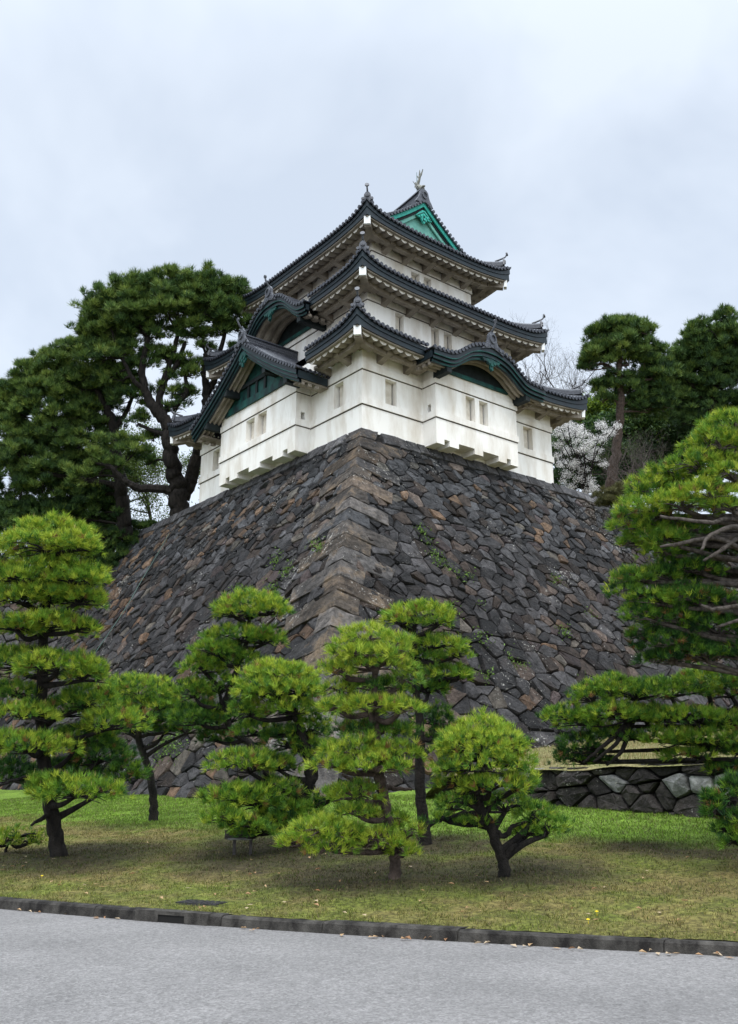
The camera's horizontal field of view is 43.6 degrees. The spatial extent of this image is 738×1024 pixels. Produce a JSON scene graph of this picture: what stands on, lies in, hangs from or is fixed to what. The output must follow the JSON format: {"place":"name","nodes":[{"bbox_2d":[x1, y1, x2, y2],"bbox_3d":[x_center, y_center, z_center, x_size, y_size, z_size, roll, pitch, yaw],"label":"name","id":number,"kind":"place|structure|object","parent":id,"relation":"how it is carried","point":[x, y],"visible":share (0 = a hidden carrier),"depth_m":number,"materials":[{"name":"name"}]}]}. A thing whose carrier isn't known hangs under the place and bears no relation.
{"place":"outdoors","nodes":[
{"label":"outdoors","id":0,"kind":"place"},
{"bbox_2d":[0,909,737,1023],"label":"road","id":1,"kind":"structure","parent":0,"point":[62,969],"depth_m":7.79,"materials":[{"name":"grey asphalt"}]},
{"bbox_2d":[0,775,737,940],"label":"lawn","id":2,"kind":"structure","parent":0,"point":[628,908],"depth_m":12.74,"materials":[{"name":"green plant"}]},
{"bbox_2d":[0,821,48,851],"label":"young pine","id":3,"kind":"object","parent":2,"relation":"on","point":[30,836],"visible":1,"depth_m":16.74,"materials":[{"name":"green plant"}]},
{"bbox_2d":[0,602,75,721],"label":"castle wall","id":4,"kind":"structure","parent":2,"relation":"on","point":[7,639],"depth_m":55.21,"materials":[{"name":"stone"}]},
{"bbox_2d":[0,518,116,600],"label":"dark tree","id":5,"kind":"object","parent":4,"relation":"on","point":[5,556],"visible":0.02,"depth_m":61.50,"materials":[{"name":"green plant"}]},
{"bbox_2d":[0,508,157,856],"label":"layered pine","id":6,"kind":"object","parent":2,"relation":"on","point":[57,578],"visible":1,"depth_m":15.71,"materials":[{"name":"green plant"}]},
{"bbox_2d":[92,669,217,821],"bbox_3d":[-5.038,5.476,21.444,3.163,3.586,2.053,-1,-16,4],"label":"dome pine","id":7,"kind":"object","parent":2,"relation":"on","point":[151,700],"visible":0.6,"depth_m":21.62,"materials":[{"name":"green plant"}]},
{"bbox_2d":[175,899,227,906],"bbox_3d":[-2.084,4.882,11.489,0.680,0.054,0.360,-7,-18,23],"label":"drain cover","id":8,"kind":"object","parent":2,"relation":"on","point":[201,902],"visible":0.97,"depth_m":11.42,"materials":[{"name":"metal"}]},
{"bbox_2d":[163,584,296,829],"bbox_3d":[-2.789,3.909,18.227,2.524,4.893,2.494,3,-17,-12],"label":"tiered pine","id":9,"kind":"object","parent":2,"relation":"on","point":[223,651],"visible":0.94,"depth_m":18.33,"materials":[{"name":"green plant"}]},
{"bbox_2d":[225,830,255,854],"bbox_3d":[-2.159,5.578,15.423,0.523,0.478,0.125,0,-16,0],"label":"sign board","id":10,"kind":"object","parent":2,"relation":"on","point":[229,837],"visible":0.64,"depth_m":15.44,"materials":[{"name":"grey wood"}]},
{"bbox_2d":[193,655,354,847],"bbox_3d":[-1.587,4.166,15.904,2.833,3.433,2.053,0,-16,-2],"label":"bushy pine","id":11,"kind":"object","parent":2,"relation":"on","point":[263,792],"visible":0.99,"depth_m":15.80,"materials":[{"name":"green plant"}]},
{"bbox_2d":[273,617,429,879],"bbox_3d":[-0.051,3.271,12.535,2.048,3.612,2.046,13,-21,-37],"label":"layered pine","id":12,"kind":"object","parent":2,"relation":"on","point":[379,752],"visible":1,"depth_m":12.38,"materials":[{"name":"green plant"}]},
{"bbox_2d":[2,842,734,957],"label":"fallen leaves","id":13,"kind":"object","parent":2,"relation":"on","point":[641,950],"visible":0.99,"depth_m":10.41,"materials":[{"name":"brown plant"}]},
{"bbox_2d":[0,428,737,798],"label":"castle wall","id":14,"kind":"structure","parent":2,"relation":"on","point":[364,502],"depth_m":39.90,"materials":[{"name":"stone"}]},
{"bbox_2d":[0,334,148,545],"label":"black pine","id":15,"kind":"object","parent":14,"relation":"on","point":[54,374],"visible":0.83,"depth_m":57.55,"materials":[{"name":"green plant"}]},
{"bbox_2d":[77,518,164,571],"bbox_3d":[-15.571,2.939,57.858,5.992,5.793,3.297,2,-16,-7],"label":"juniper bush","id":16,"kind":"object","parent":14,"relation":"on","point":[121,547],"visible":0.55,"depth_m":57.67,"materials":[{"name":"green plant"}]},
{"bbox_2d":[94,534,168,654],"bbox_3d":[-12.832,4.614,49.856,0.503,8.234,4.924,-12,-20,36],"label":"conductor cable","id":17,"kind":"object","parent":14,"relation":"attached to","point":[133,595],"visible":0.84,"depth_m":49.71,"materials":[{"name":"black metal"}]},
{"bbox_2d":[56,258,254,516],"bbox_3d":[-12.734,-7.556,55.562,12.683,15.562,6.436,1,-16,-4],"label":"black pine","id":18,"kind":"object","parent":14,"relation":"on","point":[118,316],"visible":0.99,"depth_m":55.72,"materials":[{"name":"green plant"}]},
{"bbox_2d":[154,524,597,765],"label":"wall weeds","id":19,"kind":"object","parent":14,"relation":"attached to","point":[319,547],"depth_m":36.04,"materials":[{"name":"green plant"}]},
{"bbox_2d":[167,169,589,502],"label":"castle tower","id":20,"kind":"structure","parent":14,"relation":"on","point":[368,314],"depth_m":47.35,"materials":[{"name":"paint"}]},
{"bbox_2d":[340,385,342,406],"bbox_3d":[-1.182,-5.479,43.982,0.040,1.300,0.665,13,-21,-37],"label":"window","id":21,"kind":"structure","parent":20,"relation":"in","point":[341,387],"depth_m":44.15,"materials":[{"name":"paint"}]},
{"bbox_2d":[385,382,391,404],"bbox_3d":[0.819,-5.555,43.721,0.625,1.280,0.040,13,-21,-37],"label":"window","id":22,"kind":"structure","parent":20,"relation":"in","point":[388,387],"depth_m":43.80,"materials":[{"name":"paint"}]},
{"bbox_2d":[395,316,399,330],"bbox_3d":[1.370,-9.452,47.260,0.580,1.290,0.061,13,-21,-37],"label":"window","id":23,"kind":"structure","parent":20,"relation":"in","point":[397,320],"depth_m":47.40,"materials":[{"name":"paint"}]},
{"bbox_2d":[431,330,434,345],"bbox_3d":[3.291,-9.020,48.736,0.560,1.290,0.061,13,-21,-37],"label":"window","id":24,"kind":"structure","parent":20,"relation":"in","point":[432,332],"depth_m":48.86,"materials":[{"name":"paint"}]},
{"bbox_2d":[444,336,447,348],"bbox_3d":[4.009,-8.858,49.288,0.580,1.290,0.061,13,-21,-37],"label":"window","id":25,"kind":"structure","parent":20,"relation":"in","point":[445,337],"depth_m":49.42,"materials":[{"name":"paint"}]},
{"bbox_2d":[523,429,527,448],"bbox_3d":[8.303,-3.860,49.469,0.720,1.260,0.061,13,-21,-37],"label":"window","id":26,"kind":"structure","parent":20,"relation":"in","point":[525,436],"depth_m":49.56,"materials":[{"name":"paint"}]},
{"bbox_2d":[590,480,634,507],"bbox_3d":[13.291,-1.087,49.931,2.825,1.651,2.105,-6,-17,20],"label":"bush","id":27,"kind":"object","parent":14,"relation":"on","point":[608,497],"visible":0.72,"depth_m":49.72,"materials":[{"name":"green plant"}]},
{"bbox_2d":[377,596,476,844],"bbox_3d":[1.162,3.576,15.654,2.430,4.224,1.710,13,-21,-37],"label":"tiered pine","id":28,"kind":"object","parent":2,"relation":"on","point":[458,646],"visible":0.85,"depth_m":15.73,"materials":[{"name":"green plant"}]},
{"bbox_2d":[415,704,575,877],"bbox_3d":[1.765,3.806,12.331,2.255,2.423,1.814,1,-16,-3],"label":"round pine","id":29,"kind":"object","parent":2,"relation":"on","point":[500,746],"visible":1,"depth_m":12.44,"materials":[{"name":"green plant"}]},
{"bbox_2d":[456,764,736,819],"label":"boulder wall","id":30,"kind":"structure","parent":2,"relation":"on","point":[676,790],"depth_m":19.28,"materials":[{"name":"grey stone"}]},
{"bbox_2d":[534,662,737,774],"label":"spreading pine","id":31,"kind":"object","parent":2,"relation":"on","point":[684,730],"visible":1,"depth_m":15.26,"materials":[{"name":"green plant"}]},
{"bbox_2d":[599,405,737,675],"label":"spreading pine","id":32,"kind":"object","parent":2,"relation":"on","point":[700,576],"visible":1,"depth_m":13.45,"materials":[{"name":"green plant"}]},
{"bbox_2d":[696,768,737,850],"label":"pine","id":33,"kind":"object","parent":2,"relation":"on","point":[715,799],"visible":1,"depth_m":12.39,"materials":[{"name":"green plant"}]},
{"bbox_2d":[0,0,737,602],"label":"sky","id":34,"kind":"structure","parent":0,"point":[592,144],"materials":[{"name":"white"}]},
{"bbox_2d":[426,729,737,797],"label":"terrace","id":35,"kind":"structure","parent":0,"point":[430,793],"depth_m":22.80,"materials":[{"name":"plant"}]},
{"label":"hill","id":36,"kind":"structure","parent":0,"visible":0},
{"bbox_2d":[97,412,200,521],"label":"young leaf tree","id":37,"kind":"object","parent":36,"relation":"on","point":[137,477],"visible":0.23,"depth_m":64.63,"materials":[{"name":"green plant"}]},
{"bbox_2d":[497,312,626,463],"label":"bare tree","id":38,"kind":"object","parent":36,"relation":"on","point":[544,378],"visible":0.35,"depth_m":79.35,"materials":[{"name":"grey plant"}]},
{"bbox_2d":[551,388,616,496],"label":"broadleaf tree","id":39,"kind":"object","parent":36,"relation":"on","point":[595,406],"visible":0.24,"depth_m":73.25,"materials":[{"name":"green plant"}]},
{"bbox_2d":[552,420,622,494],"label":"blossom tree","id":40,"kind":"object","parent":36,"relation":"on","point":[582,479],"visible":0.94,"depth_m":54.91,"materials":[{"name":"white blossom petals"},{"name":"bark"}]},
{"bbox_2d":[551,429,667,502],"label":"evergreen shrub","id":41,"kind":"object","parent":36,"relation":"on","point":[559,475],"visible":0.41,"depth_m":65.48,"materials":[{"name":"green plant"}]},
{"bbox_2d":[575,312,683,492],"bbox_3d":[16.971,-6.122,59.354,6.966,14.943,5.530,13,-21,-37],"label":"tall pine","id":42,"kind":"object","parent":36,"relation":"on","point":[614,338],"visible":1,"depth_m":59.73,"materials":[{"name":"green plant"}]},
{"bbox_2d":[586,427,684,489],"bbox_3d":[16.461,-2.501,56.682,7.134,6.489,6.262,13,-21,-37],"label":"bare shrub","id":43,"kind":"object","parent":36,"relation":"on","point":[631,458],"visible":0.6,"depth_m":57.28,"materials":[{"name":"plant"}]},
{"bbox_2d":[578,397,734,504],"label":"broadleaf tree","id":44,"kind":"object","parent":36,"relation":"on","point":[642,422],"visible":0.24,"depth_m":66.99,"materials":[{"name":"green plant"}]},
{"bbox_2d":[661,302,737,525],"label":"tall pine","id":45,"kind":"object","parent":36,"relation":"on","point":[705,352],"visible":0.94,"depth_m":61.61,"materials":[{"name":"green plant"}]},
{"label":"ground","id":46,"kind":"structure","parent":0,"visible":0},
{"bbox_2d":[0,896,737,956],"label":"kerb","id":47,"kind":"structure","parent":46,"relation":"on","point":[534,938],"depth_m":9.82,"materials":[{"name":"concrete"}]},
{"bbox_2d":[135,908,212,925],"bbox_3d":[-2.320,4.850,10.960,1.040,0.198,0.135,-7,-18,23],"label":"drain inlet","id":48,"kind":"object","parent":47,"relation":"in","point":[173,916],"visible":0.73,"depth_m":10.93,"materials":[{"name":"concrete"}]}
]}

